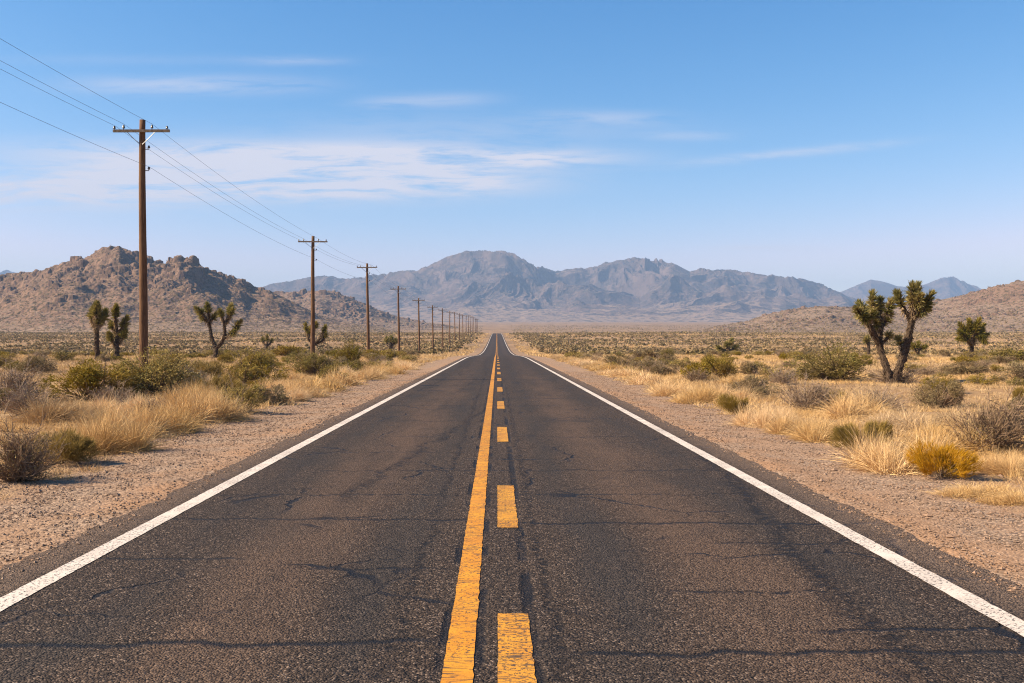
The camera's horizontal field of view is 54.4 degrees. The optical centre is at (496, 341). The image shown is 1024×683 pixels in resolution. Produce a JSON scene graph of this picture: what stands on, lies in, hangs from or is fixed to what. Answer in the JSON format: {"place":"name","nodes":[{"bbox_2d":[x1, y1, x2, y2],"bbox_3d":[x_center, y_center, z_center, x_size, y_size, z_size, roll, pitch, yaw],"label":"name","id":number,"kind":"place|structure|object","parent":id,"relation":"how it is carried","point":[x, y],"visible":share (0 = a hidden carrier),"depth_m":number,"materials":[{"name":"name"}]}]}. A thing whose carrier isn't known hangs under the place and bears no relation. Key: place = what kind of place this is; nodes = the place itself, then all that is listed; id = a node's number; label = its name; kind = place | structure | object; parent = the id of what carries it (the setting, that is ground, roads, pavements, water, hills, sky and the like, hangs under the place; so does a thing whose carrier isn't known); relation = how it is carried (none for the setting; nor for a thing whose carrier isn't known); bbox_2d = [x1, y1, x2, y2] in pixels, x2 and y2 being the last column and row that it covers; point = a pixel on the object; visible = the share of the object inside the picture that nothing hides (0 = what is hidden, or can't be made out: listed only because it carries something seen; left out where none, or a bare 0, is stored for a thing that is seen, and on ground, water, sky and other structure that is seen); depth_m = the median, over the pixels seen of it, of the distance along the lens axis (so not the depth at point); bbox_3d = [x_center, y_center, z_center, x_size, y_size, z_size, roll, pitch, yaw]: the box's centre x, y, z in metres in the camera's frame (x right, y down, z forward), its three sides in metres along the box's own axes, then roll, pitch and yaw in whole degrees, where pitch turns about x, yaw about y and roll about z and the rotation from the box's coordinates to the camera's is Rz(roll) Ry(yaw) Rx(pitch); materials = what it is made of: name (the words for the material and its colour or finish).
{"place":"outdoors","nodes":[
{"label":"outdoors","id":0,"kind":"place"},
{"bbox_2d":[0,246,407,332],"bbox_3d":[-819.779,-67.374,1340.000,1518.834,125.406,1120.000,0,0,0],"label":"boulder hill","id":1,"kind":"structure","parent":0,"point":[192,273],"depth_m":1149.93,"materials":[{"name":"stone"}]},
{"bbox_2d":[273,288,461,329],"bbox_3d":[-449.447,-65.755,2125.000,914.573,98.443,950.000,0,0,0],"label":"hill","id":2,"kind":"structure","parent":0,"point":[342,301],"depth_m":2016.76,"materials":[{"name":"stone"}]},
{"bbox_2d":[0,333,1023,682],"bbox_3d":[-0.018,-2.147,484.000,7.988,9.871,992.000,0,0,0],"label":"road","id":3,"kind":"structure","parent":0,"point":[630,549],"depth_m":7.75,"materials":[{"name":"grey asphalt"}]},
{"bbox_2d":[0,335,491,610],"bbox_3d":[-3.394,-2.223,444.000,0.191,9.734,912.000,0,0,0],"label":"road edge line","id":4,"kind":"object","parent":3,"relation":"on","point":[27,590],"visible":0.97,"depth_m":9.60,"materials":[{"name":"white paint"}]},
{"bbox_2d":[440,336,496,682],"bbox_3d":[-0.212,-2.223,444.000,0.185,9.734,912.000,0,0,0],"label":"road centre line","id":5,"kind":"object","parent":3,"relation":"on","point":[459,659],"visible":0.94,"depth_m":7.38,"materials":[{"name":"yellow paint"}]},
{"bbox_2d":[497,343,536,682],"bbox_3d":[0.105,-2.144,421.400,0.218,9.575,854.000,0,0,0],"label":"road centre dashes","id":6,"kind":"structure","parent":3,"relation":"on","point":[515,664],"depth_m":6.10,"materials":[{"name":"yellow paint"}]},
{"bbox_2d":[502,335,1023,636],"bbox_3d":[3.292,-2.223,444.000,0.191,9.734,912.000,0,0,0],"label":"road edge line","id":7,"kind":"object","parent":3,"relation":"on","point":[999,615],"visible":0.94,"depth_m":8.76,"materials":[{"name":"white paint"}]},
{"bbox_2d":[0,322,1023,596],"bbox_3d":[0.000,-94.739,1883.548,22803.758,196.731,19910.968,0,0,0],"label":"ground","id":8,"kind":"structure","parent":0,"point":[792,466],"depth_m":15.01,"materials":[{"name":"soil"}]},
{"bbox_2d":[0,352,49,396],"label":"twiggy shrub","id":9,"kind":"object","parent":8,"relation":"on","point":[13,378],"visible":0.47,"depth_m":28.55,"materials":[{"name":"brown plant"}]},
{"bbox_2d":[0,371,64,417],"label":"twiggy shrub","id":10,"kind":"object","parent":8,"relation":"on","point":[15,401],"visible":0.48,"depth_m":21.86,"materials":[{"name":"brown plant"}]},
{"bbox_2d":[0,403,69,482],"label":"twiggy shrub","id":11,"kind":"object","parent":8,"relation":"on","point":[19,465],"visible":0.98,"depth_m":12.90,"materials":[{"name":"brown plant"}]},
{"bbox_2d":[13,350,64,372],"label":"sage shrub","id":12,"kind":"object","parent":8,"relation":"on","point":[41,362],"visible":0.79,"depth_m":53.76,"materials":[{"name":"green plant"}]},
{"bbox_2d":[49,349,73,361],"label":"creosote shrub","id":13,"kind":"object","parent":8,"relation":"on","point":[62,354],"visible":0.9,"depth_m":83.55,"materials":[{"name":"green plant"}]},
{"bbox_2d":[0,389,122,425],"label":"grass tussock","id":14,"kind":"object","parent":8,"relation":"on","point":[31,414],"depth_m":20.85,"materials":[{"name":"plant"}]},
{"bbox_2d":[25,425,101,464],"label":"broom shrub","id":15,"kind":"object","parent":8,"relation":"on","point":[78,444],"visible":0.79,"depth_m":14.80,"materials":[{"name":"green plant"}]},
{"bbox_2d":[37,357,143,400],"bbox_3d":[-11.852,1.099,29.164,3.095,1.386,2.343,0,0,-33],"label":"creosote shrub","id":16,"kind":"object","parent":8,"relation":"on","point":[90,377],"visible":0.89,"depth_m":28.90,"materials":[{"name":"green plant"}]},
{"bbox_2d":[85,299,110,358],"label":"joshua tree","id":17,"kind":"object","parent":8,"relation":"on","point":[97,315],"visible":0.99,"depth_m":89.59,"materials":[{"name":"green plant"}]},
{"bbox_2d":[83,378,143,403],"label":"twiggy shrub","id":18,"kind":"object","parent":8,"relation":"on","point":[111,391],"visible":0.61,"depth_m":27.11,"materials":[{"name":"brown plant"}]},
{"bbox_2d":[45,398,186,454],"bbox_3d":[-6.525,1.512,16.752,2.586,1.100,2.674,0,0,-26],"label":"grass tussock","id":19,"kind":"object","parent":8,"relation":"on","point":[105,438],"depth_m":16.46,"materials":[{"name":"plant"}]},
{"bbox_2d":[105,302,130,357],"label":"joshua tree","id":20,"kind":"object","parent":8,"relation":"on","point":[120,334],"visible":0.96,"depth_m":91.19,"materials":[{"name":"green plant"}]},
{"bbox_2d":[75,391,162,414],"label":"grass tussock","id":21,"kind":"object","parent":8,"relation":"on","point":[118,404],"depth_m":23.94,"materials":[{"name":"plant"}]},
{"bbox_2d":[73,391,184,437],"bbox_3d":[-7.089,1.461,19.158,2.431,1.175,2.351,0,0,-42],"label":"grass tussock","id":22,"kind":"object","parent":8,"relation":"on","point":[151,417],"depth_m":19.03,"materials":[{"name":"plant"}]},
{"bbox_2d":[113,119,169,370],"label":"utility pole","id":23,"kind":"object","parent":8,"relation":"on","point":[143,309],"visible":0.96,"depth_m":45.05,"materials":[{"name":"brown wood"}]},
{"bbox_2d":[103,346,207,399],"bbox_3d":[-10.442,0.926,30.232,2.549,1.756,3.342,0,0,23],"label":"creosote shrub","id":24,"kind":"object","parent":8,"relation":"on","point":[150,384],"visible":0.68,"depth_m":30.24,"materials":[{"name":"green plant"}]},
{"bbox_2d":[120,394,213,433],"bbox_3d":[-6.720,1.511,20.009,2.254,0.982,2.180,0,0,43],"label":"grass tussock","id":25,"kind":"object","parent":8,"relation":"on","point":[187,423],"depth_m":19.85,"materials":[{"name":"plant"}]},
{"bbox_2d":[149,347,192,368],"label":"creosote shrub","id":26,"kind":"object","parent":8,"relation":"on","point":[172,356],"visible":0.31,"depth_m":59.34,"materials":[{"name":"green plant"}]},
{"bbox_2d":[143,379,228,405],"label":"grass tussock","id":27,"kind":"object","parent":8,"relation":"on","point":[181,391],"depth_m":27.33,"materials":[{"name":"plant"}]},
{"bbox_2d":[136,375,267,423],"bbox_3d":[-6.782,1.410,22.656,3.065,1.354,3.468,0,0,-28],"label":"grass tussock","id":28,"kind":"object","parent":8,"relation":"on","point":[214,408],"depth_m":22.48,"materials":[{"name":"plant"}]},
{"bbox_2d":[160,368,246,394],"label":"grass tussock","id":29,"kind":"object","parent":8,"relation":"on","point":[199,382],"depth_m":30.44,"materials":[{"name":"plant"}]},
{"bbox_2d":[188,362,225,376],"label":"broom shrub","id":30,"kind":"object","parent":8,"relation":"on","point":[208,369],"visible":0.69,"depth_m":45.65,"materials":[{"name":"green plant"}]},
{"bbox_2d":[189,359,226,372],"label":"broom shrub","id":31,"kind":"object","parent":8,"relation":"on","point":[200,362],"visible":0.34,"depth_m":50.05,"materials":[{"name":"beige plant"}]},
{"bbox_2d":[182,371,246,393],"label":"broom shrub","id":32,"kind":"object","parent":8,"relation":"on","point":[219,382],"visible":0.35,"depth_m":29.08,"materials":[{"name":"brown plant"}]},
{"bbox_2d":[191,301,243,358],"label":"joshua tree","id":33,"kind":"object","parent":8,"relation":"on","point":[208,309],"visible":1,"depth_m":95.08,"materials":[{"name":"green plant"}]},
{"bbox_2d":[214,371,268,412],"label":"creosote shrub","id":34,"kind":"object","parent":8,"relation":"on","point":[245,395],"visible":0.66,"depth_m":24.86,"materials":[{"name":"green plant"}]},
{"bbox_2d":[219,359,269,383],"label":"creosote shrub","id":35,"kind":"object","parent":8,"relation":"on","point":[245,376],"visible":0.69,"depth_m":40.50,"materials":[{"name":"green plant"}]},
{"bbox_2d":[226,345,283,375],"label":"creosote shrub","id":36,"kind":"object","parent":8,"relation":"on","point":[261,360],"visible":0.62,"depth_m":45.90,"materials":[{"name":"green plant"}]},
{"bbox_2d":[233,383,296,404],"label":"sage shrub","id":37,"kind":"object","parent":8,"relation":"on","point":[279,392],"visible":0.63,"depth_m":28.58,"materials":[{"name":"green plant"}]},
{"bbox_2d":[252,363,292,382],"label":"creosote shrub","id":38,"kind":"object","parent":8,"relation":"on","point":[278,375],"visible":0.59,"depth_m":41.53,"materials":[{"name":"green plant"}]},
{"bbox_2d":[270,345,306,356],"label":"creosote shrub","id":39,"kind":"object","parent":8,"relation":"on","point":[283,350],"visible":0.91,"depth_m":109.03,"materials":[{"name":"green plant"}]},
{"bbox_2d":[247,371,338,397],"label":"grass tussock","id":40,"kind":"object","parent":8,"relation":"on","point":[316,393],"depth_m":32.70,"materials":[{"name":"plant"}]},
{"bbox_2d":[272,386,314,402],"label":"grass tussock","id":41,"kind":"object","parent":8,"relation":"on","point":[301,396],"depth_m":30.15,"materials":[{"name":"plant"}]},
{"bbox_2d":[281,347,337,375],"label":"creosote shrub","id":42,"kind":"object","parent":8,"relation":"on","point":[309,368],"visible":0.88,"depth_m":49.54,"materials":[{"name":"green plant"}]},
{"bbox_2d":[298,236,327,352],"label":"utility pole","id":43,"kind":"object","parent":8,"relation":"on","point":[312,341],"visible":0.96,"depth_m":86.72,"materials":[{"name":"wood"}]},
{"bbox_2d":[302,320,328,351],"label":"joshua tree","id":44,"kind":"object","parent":8,"relation":"on","point":[324,335],"visible":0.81,"depth_m":127.80,"materials":[{"name":"green plant"}]},
{"bbox_2d":[290,371,350,391],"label":"grass tussock","id":45,"kind":"object","parent":8,"relation":"on","point":[331,384],"depth_m":36.48,"materials":[{"name":"plant"}]},
{"bbox_2d":[315,358,349,380],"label":"creosote shrub","id":46,"kind":"object","parent":8,"relation":"on","point":[326,370],"visible":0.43,"depth_m":43.15,"materials":[{"name":"green plant"}]},
{"bbox_2d":[308,364,368,385],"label":"grass tussock","id":47,"kind":"object","parent":8,"relation":"on","point":[351,381],"depth_m":41.51,"materials":[{"name":"plant"}]},
{"bbox_2d":[331,334,362,362],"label":"creosote shrub","id":48,"kind":"object","parent":8,"relation":"on","point":[350,353],"visible":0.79,"depth_m":73.33,"materials":[{"name":"green plant"}]},
{"bbox_2d":[333,364,392,379],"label":"grass tussock","id":49,"kind":"object","parent":8,"relation":"on","point":[370,375],"depth_m":47.96,"materials":[{"name":"plant"}]},
{"bbox_2d":[357,263,376,349],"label":"utility pole","id":50,"kind":"object","parent":8,"relation":"on","point":[367,314],"visible":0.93,"depth_m":124.73,"materials":[{"name":"wood"}]},
{"bbox_2d":[364,362,414,374],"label":"grass tussock","id":51,"kind":"object","parent":8,"relation":"on","point":[394,370],"depth_m":55.64,"materials":[{"name":"plant"}]},
{"bbox_2d":[384,358,423,369],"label":"grass tussock","id":52,"kind":"object","parent":8,"relation":"on","point":[408,366],"depth_m":64.04,"materials":[{"name":"plant"}]},
{"bbox_2d":[0,325,1023,355],"bbox_3d":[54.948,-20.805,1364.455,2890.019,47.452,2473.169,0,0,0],"label":"distant scrub","id":53,"kind":"object","parent":8,"relation":"on","point":[564,346],"visible":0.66,"depth_m":389.80,"materials":[{"name":"plant"}]},
{"bbox_2d":[0,332,1023,499],"bbox_3d":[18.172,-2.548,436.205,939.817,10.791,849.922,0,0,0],"label":"dry grass","id":54,"kind":"structure","parent":8,"relation":"on","point":[892,359],"depth_m":45.34,"materials":[{"name":"plant"}]},
{"bbox_2d":[0,245,1023,332],"bbox_3d":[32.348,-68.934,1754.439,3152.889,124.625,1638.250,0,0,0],"label":"hillside scrub","id":55,"kind":"object","parent":8,"relation":"on","point":[714,330],"visible":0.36,"depth_m":1110.57,"materials":[{"name":"plant"}]},
{"bbox_2d":[603,354,638,366],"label":"sage shrub","id":56,"kind":"object","parent":8,"relation":"on","point":[620,360],"visible":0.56,"depth_m":66.77,"materials":[{"name":"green plant"}]},
{"bbox_2d":[604,363,647,377],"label":"grass tussock","id":57,"kind":"object","parent":8,"relation":"on","point":[618,373],"depth_m":50.73,"materials":[{"name":"plant"}]},
{"bbox_2d":[622,369,671,384],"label":"grass tussock","id":58,"kind":"object","parent":8,"relation":"on","point":[636,381],"depth_m":42.38,"materials":[{"name":"plant"}]},
{"bbox_2d":[636,358,680,375],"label":"sage shrub","id":59,"kind":"object","parent":8,"relation":"on","point":[656,369],"visible":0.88,"depth_m":50.80,"materials":[{"name":"green plant"}]},
{"bbox_2d":[642,377,689,392],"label":"grass tussock","id":60,"kind":"object","parent":8,"relation":"on","point":[651,388],"depth_m":35.95,"materials":[{"name":"plant"}]},
{"bbox_2d":[631,377,708,397],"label":"grass tussock","id":61,"kind":"object","parent":8,"relation":"on","point":[661,391],"depth_m":33.29,"materials":[{"name":"plant"}]},
{"bbox_2d":[677,361,712,379],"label":"creosote shrub","id":62,"kind":"object","parent":8,"relation":"on","point":[703,365],"visible":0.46,"depth_m":42.58,"materials":[{"name":"green plant"}]},
{"bbox_2d":[679,364,710,381],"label":"twiggy shrub","id":63,"kind":"object","parent":8,"relation":"on","point":[697,378],"visible":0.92,"depth_m":41.31,"materials":[{"name":"brown plant"}]},
{"bbox_2d":[660,382,734,403],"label":"grass tussock","id":64,"kind":"object","parent":8,"relation":"on","point":[694,396],"depth_m":29.70,"materials":[{"name":"plant"}]},
{"bbox_2d":[700,352,739,377],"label":"creosote shrub","id":65,"kind":"object","parent":8,"relation":"on","point":[717,367],"visible":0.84,"depth_m":45.50,"materials":[{"name":"green plant"}]},
{"bbox_2d":[714,337,739,352],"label":"joshua tree","id":66,"kind":"object","parent":8,"relation":"on","point":[727,344],"visible":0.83,"depth_m":149.52,"materials":[{"name":"green plant"}]},
{"bbox_2d":[712,394,749,413],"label":"broom shrub","id":67,"kind":"object","parent":8,"relation":"on","point":[729,404],"visible":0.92,"depth_m":24.95,"materials":[{"name":"green plant"}]},
{"bbox_2d":[708,381,765,399],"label":"grass tussock","id":68,"kind":"object","parent":8,"relation":"on","point":[744,393],"depth_m":31.20,"materials":[{"name":"plant"}]},
{"bbox_2d":[725,373,780,393],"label":"sage shrub","id":69,"kind":"object","parent":8,"relation":"on","point":[751,381],"visible":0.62,"depth_m":33.20,"materials":[{"name":"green plant"}]},
{"bbox_2d":[739,361,773,374],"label":"sage shrub","id":70,"kind":"object","parent":8,"relation":"on","point":[749,367],"visible":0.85,"depth_m":49.39,"materials":[{"name":"brown plant"}]},
{"bbox_2d":[718,398,804,428],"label":"grass tussock","id":71,"kind":"object","parent":8,"relation":"on","point":[749,420],"depth_m":21.34,"materials":[{"name":"plant"}]},
{"bbox_2d":[759,363,803,379],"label":"creosote shrub","id":72,"kind":"object","parent":8,"relation":"on","point":[765,370],"visible":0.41,"depth_m":45.75,"materials":[{"name":"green plant"}]},
{"bbox_2d":[767,363,800,383],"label":"twiggy shrub","id":73,"kind":"object","parent":8,"relation":"on","point":[784,378],"visible":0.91,"depth_m":38.44,"materials":[{"name":"brown plant"}]},
{"bbox_2d":[757,411,836,434],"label":"grass tussock","id":74,"kind":"object","parent":8,"relation":"on","point":[773,429],"depth_m":19.68,"materials":[{"name":"plant"}]},
{"bbox_2d":[771,366,850,410],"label":"twiggy shrub","id":75,"kind":"object","parent":8,"relation":"on","point":[814,393],"visible":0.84,"depth_m":25.76,"materials":[{"name":"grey plant"}]},
{"bbox_2d":[773,412,872,443],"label":"grass tussock","id":76,"kind":"object","parent":8,"relation":"on","point":[808,432],"depth_m":18.34,"materials":[{"name":"plant"}]},
{"bbox_2d":[781,330,879,380],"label":"creosote shrub","id":77,"kind":"object","parent":8,"relation":"on","point":[826,370],"visible":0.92,"depth_m":45.82,"materials":[{"name":"green plant"}]},
{"bbox_2d":[802,382,902,420],"bbox_3d":[8.324,1.470,23.587,2.814,1.086,2.721,0,0,-38],"label":"grass tussock","id":78,"kind":"object","parent":8,"relation":"on","point":[841,409],"depth_m":23.22,"materials":[{"name":"plant"}]},
{"bbox_2d":[827,417,896,449],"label":"broom shrub","id":79,"kind":"object","parent":8,"relation":"on","point":[845,430],"visible":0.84,"depth_m":16.76,"materials":[{"name":"green plant"}]},
{"bbox_2d":[843,380,914,410],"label":"twiggy shrub","id":80,"kind":"object","parent":8,"relation":"on","point":[885,395],"visible":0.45,"depth_m":25.71,"materials":[{"name":"brown plant"}]},
{"bbox_2d":[851,280,937,383],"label":"joshua tree","id":81,"kind":"object","parent":8,"relation":"on","point":[876,313],"visible":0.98,"depth_m":43.00,"materials":[{"name":"green plant"}]},
{"bbox_2d":[866,359,925,383],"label":"twiggy shrub","id":82,"kind":"object","parent":8,"relation":"on","point":[906,378],"visible":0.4,"depth_m":43.53,"materials":[{"name":"brown plant"}]},
{"bbox_2d":[853,404,942,431],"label":"grass tussock","id":83,"kind":"object","parent":8,"relation":"on","point":[904,418],"depth_m":20.30,"materials":[{"name":"plant"}]},
{"bbox_2d":[820,422,987,476],"bbox_3d":[5.776,1.568,14.530,2.527,0.946,2.335,0,0,-28],"label":"grass tussock","id":84,"kind":"object","parent":8,"relation":"on","point":[883,460],"depth_m":14.07,"materials":[{"name":"plant"}]},
{"bbox_2d":[910,339,928,354],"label":"joshua tree","id":85,"kind":"object","parent":8,"relation":"on","point":[918,347],"visible":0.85,"depth_m":112.04,"materials":[{"name":"green plant"}]},
{"bbox_2d":[909,359,940,375],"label":"twiggy shrub","id":86,"kind":"object","parent":8,"relation":"on","point":[932,370],"visible":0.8,"depth_m":50.45,"materials":[{"name":"beige plant"}]},
{"bbox_2d":[907,374,967,407],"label":"sage shrub","id":87,"kind":"object","parent":8,"relation":"on","point":[953,388],"visible":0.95,"depth_m":28.10,"materials":[{"name":"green plant"}]},
{"bbox_2d":[918,372,964,392],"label":"creosote shrub","id":88,"kind":"object","parent":8,"relation":"on","point":[938,382],"visible":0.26,"depth_m":32.93,"materials":[{"name":"green plant"}]},
{"bbox_2d":[904,437,986,478],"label":"golden shrub","id":89,"kind":"object","parent":8,"relation":"on","point":[963,466],"visible":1,"depth_m":13.24,"materials":[{"name":"gold plant"}]},
{"bbox_2d":[917,398,995,428],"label":"grass tussock","id":90,"kind":"object","parent":8,"relation":"on","point":[949,419],"depth_m":20.52,"materials":[{"name":"plant"}]},
{"bbox_2d":[893,410,1023,455],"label":"grass tussock","id":91,"kind":"object","parent":8,"relation":"on","point":[969,447],"depth_m":15.72,"materials":[{"name":"plant"}]},
{"bbox_2d":[935,364,993,375],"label":"sage shrub","id":92,"kind":"object","parent":8,"relation":"on","point":[956,369],"visible":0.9,"depth_m":50.95,"materials":[{"name":"brown plant"}]},
{"bbox_2d":[918,478,1023,507],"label":"grass tussock","id":93,"kind":"object","parent":8,"relation":"on","point":[1007,497],"depth_m":11.66,"materials":[{"name":"plant"}]},
{"bbox_2d":[954,317,989,352],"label":"joshua tree","id":94,"kind":"object","parent":8,"relation":"on","point":[970,333],"visible":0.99,"depth_m":104.34,"materials":[{"name":"green plant"}]},
{"bbox_2d":[937,380,1023,453],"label":"twiggy shrub","id":95,"kind":"object","parent":8,"relation":"on","point":[1006,427],"visible":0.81,"depth_m":15.61,"materials":[{"name":"brown plant"}]},
{"bbox_2d":[964,371,999,385],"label":"creosote shrub","id":96,"kind":"object","parent":8,"relation":"on","point":[981,380],"visible":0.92,"depth_m":39.53,"materials":[{"name":"green plant"}]},
{"bbox_2d":[972,443,1023,476],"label":"grass tussock","id":97,"kind":"object","parent":8,"relation":"on","point":[993,466],"depth_m":13.58,"materials":[{"name":"plant"}]},
{"bbox_2d":[982,346,1023,362],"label":"creosote shrub","id":98,"kind":"object","parent":8,"relation":"on","point":[1016,354],"visible":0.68,"depth_m":80.64,"materials":[{"name":"green plant"}]},
{"bbox_2d":[996,359,1023,378],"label":"sage shrub","id":99,"kind":"object","parent":8,"relation":"on","point":[1017,370],"visible":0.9,"depth_m":45.09,"materials":[{"name":"brown plant"}]},
{"bbox_2d":[0,0,1023,291],"label":"sky","id":100,"kind":"structure","parent":0,"point":[840,145],"materials":[{"name":"blue"}]},
{"bbox_2d":[264,250,864,321],"bbox_3d":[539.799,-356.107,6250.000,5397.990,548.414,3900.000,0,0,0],"label":"mountain range","id":101,"kind":"structure","parent":0,"point":[490,286],"depth_m":6121.34,"materials":[{"name":"grey stone"}]},
{"bbox_2d":[697,280,1023,332],"bbox_3d":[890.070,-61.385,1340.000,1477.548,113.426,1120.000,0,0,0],"label":"scrubby slope","id":102,"kind":"structure","parent":0,"point":[1012,296],"depth_m":1261.58,"materials":[{"name":"stone"}]},
{"bbox_2d":[841,277,980,304],"bbox_3d":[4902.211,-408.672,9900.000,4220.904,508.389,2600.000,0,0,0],"label":"mountain","id":103,"kind":"structure","parent":0,"point":[946,288],"depth_m":9898.89,"materials":[{"name":"grey stone"}]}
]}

